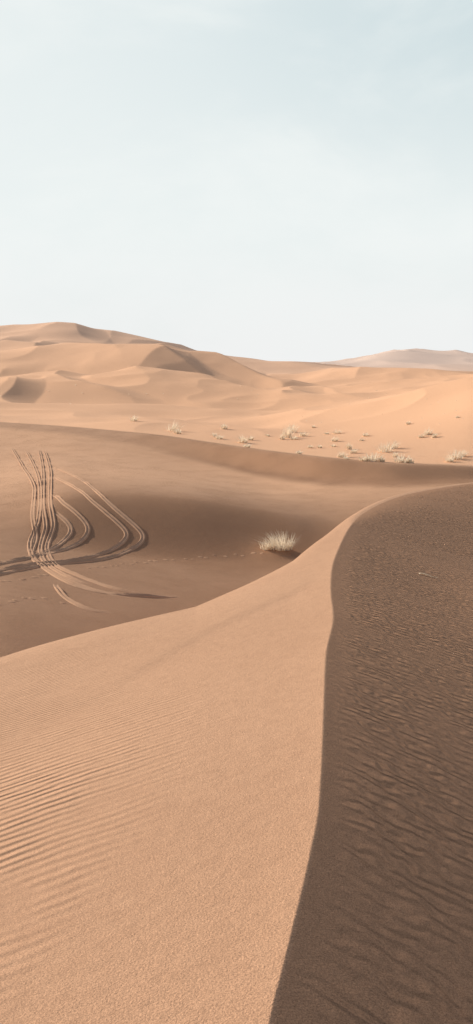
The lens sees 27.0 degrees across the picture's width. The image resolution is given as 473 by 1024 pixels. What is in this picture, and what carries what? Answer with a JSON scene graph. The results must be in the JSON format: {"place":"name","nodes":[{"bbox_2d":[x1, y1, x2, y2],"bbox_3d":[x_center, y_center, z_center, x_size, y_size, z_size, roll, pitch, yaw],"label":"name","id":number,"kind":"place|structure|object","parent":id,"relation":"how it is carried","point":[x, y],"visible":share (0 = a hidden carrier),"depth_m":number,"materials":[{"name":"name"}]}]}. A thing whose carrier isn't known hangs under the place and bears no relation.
{"place":"outdoors","nodes":[
{"label":"outdoors","id":0,"kind":"place"},
{"bbox_2d":[0,322,472,1023],"bbox_3d":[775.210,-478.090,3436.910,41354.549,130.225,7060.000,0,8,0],"label":"desert ground","id":1,"kind":"structure","parent":0,"point":[238,788],"depth_m":6.65,"materials":[{"name":"brown sand"}]},
{"bbox_2d":[0,448,176,612],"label":"tyre tracks","id":2,"kind":"object","parent":1,"relation":"on","point":[44,564],"visible":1,"depth_m":31.79},
{"bbox_2d":[0,552,262,604],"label":"footprint trail","id":3,"kind":"object","parent":1,"relation":"on","point":[13,601],"visible":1,"depth_m":25.56,"materials":[{"name":"brown sand"}]},
{"bbox_2d":[130,415,137,420],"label":"dry grass tuft","id":4,"kind":"object","parent":1,"relation":"on","point":[134,419],"visible":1,"depth_m":99.72,"materials":[{"name":"plant"}]},
{"bbox_2d":[167,420,181,430],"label":"dry grass tuft","id":5,"kind":"object","parent":1,"relation":"on","point":[172,428],"visible":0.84,"depth_m":91.61,"materials":[{"name":"plant"}]},
{"bbox_2d":[173,428,181,433],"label":"dry grass tuft","id":6,"kind":"object","parent":1,"relation":"on","point":[178,431],"visible":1,"depth_m":88.86,"materials":[{"name":"plant"}]},
{"bbox_2d":[212,434,223,438],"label":"dry grass tuft","id":7,"kind":"object","parent":1,"relation":"on","point":[218,437],"visible":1,"depth_m":85.28,"materials":[{"name":"plant"}]},
{"bbox_2d":[236,435,248,442],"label":"dry grass tuft","id":8,"kind":"object","parent":1,"relation":"on","point":[242,439],"visible":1,"depth_m":82.80,"materials":[{"name":"plant"}]},
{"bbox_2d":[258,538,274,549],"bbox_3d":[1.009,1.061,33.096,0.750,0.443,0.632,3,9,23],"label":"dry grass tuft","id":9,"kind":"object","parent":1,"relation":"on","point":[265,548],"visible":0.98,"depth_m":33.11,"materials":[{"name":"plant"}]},
{"bbox_2d":[259,530,300,550],"bbox_3d":[1.310,0.925,33.214,1.798,0.698,1.592,0,8,0],"label":"dry grass tuft","id":10,"kind":"object","parent":1,"relation":"on","point":[278,545],"visible":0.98,"depth_m":33.14,"materials":[{"name":"plant"}]},
{"bbox_2d":[280,426,294,437],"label":"dry grass tuft","id":11,"kind":"object","parent":1,"relation":"on","point":[287,434],"visible":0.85,"depth_m":87.14,"materials":[{"name":"plant"}]},
{"bbox_2d":[285,423,298,431],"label":"dry grass tuft","id":12,"kind":"object","parent":1,"relation":"on","point":[293,427],"visible":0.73,"depth_m":93.03,"materials":[{"name":"plant"}]},
{"bbox_2d":[337,451,348,456],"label":"dry grass tuft","id":13,"kind":"object","parent":1,"relation":"on","point":[341,455],"visible":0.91,"depth_m":72.16,"materials":[{"name":"plant"}]},
{"bbox_2d":[360,456,367,460],"bbox_3d":[6.148,-2.596,47.092,0.509,0.348,0.592,0,8,0],"label":"dry grass tuft","id":14,"kind":"object","parent":1,"relation":"on","point":[363,458],"visible":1,"depth_m":47.01,"materials":[{"name":"plant"}]},
{"bbox_2d":[365,452,379,461],"bbox_3d":[6.535,-2.670,47.077,1.063,0.540,0.864,4,9,26],"label":"dry grass tuft","id":15,"kind":"object","parent":1,"relation":"on","point":[373,458],"visible":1,"depth_m":46.96,"materials":[{"name":"plant"}]},
{"bbox_2d":[377,456,385,461],"bbox_3d":[6.902,-2.554,47.103,0.558,0.358,0.461,0,8,0],"label":"dry grass tuft","id":16,"kind":"object","parent":1,"relation":"on","point":[381,459],"visible":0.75,"depth_m":47.04,"materials":[{"name":"plant"}]},
{"bbox_2d":[373,441,394,451],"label":"dry grass tuft","id":17,"kind":"object","parent":1,"relation":"on","point":[384,449],"visible":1,"depth_m":74.63,"materials":[{"name":"plant"}]},
{"bbox_2d":[385,441,397,448],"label":"dry grass tuft","id":18,"kind":"object","parent":1,"relation":"on","point":[395,445],"visible":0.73,"depth_m":75.99,"materials":[{"name":"plant"}]},
{"bbox_2d":[392,454,411,462],"bbox_3d":[7.972,-2.607,47.102,1.055,0.562,0.910,-2,8,-16],"label":"dry grass tuft","id":19,"kind":"object","parent":1,"relation":"on","point":[404,460],"visible":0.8,"depth_m":47.08,"materials":[{"name":"plant"}]},
{"bbox_2d":[407,457,416,462],"bbox_3d":[8.439,-2.491,47.104,0.639,0.365,0.581,0,8,0],"label":"dry grass tuft","id":20,"kind":"object","parent":1,"relation":"on","point":[410,460],"visible":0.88,"depth_m":47.03,"materials":[{"name":"plant"}]},
{"bbox_2d":[423,428,432,434],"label":"dry grass tuft","id":21,"kind":"object","parent":1,"relation":"on","point":[427,432],"visible":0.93,"depth_m":80.55,"materials":[{"name":"plant"}]},
{"bbox_2d":[443,454,453,461],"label":"dry grass tuft","id":22,"kind":"object","parent":1,"relation":"on","point":[450,459],"visible":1,"depth_m":68.33,"materials":[{"name":"plant"}]},
{"bbox_2d":[445,449,468,459],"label":"dry grass tuft","id":23,"kind":"object","parent":1,"relation":"on","point":[457,456],"visible":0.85,"depth_m":69.27,"materials":[{"name":"plant"}]},
{"bbox_2d":[458,449,468,456],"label":"dry grass tuft","id":24,"kind":"object","parent":1,"relation":"on","point":[465,453],"visible":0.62,"depth_m":70.28,"materials":[{"name":"plant"}]},
{"bbox_2d":[0,0,472,361],"label":"sky","id":25,"kind":"structure","parent":0,"point":[268,180],"materials":[{"name":"white"}]}
]}

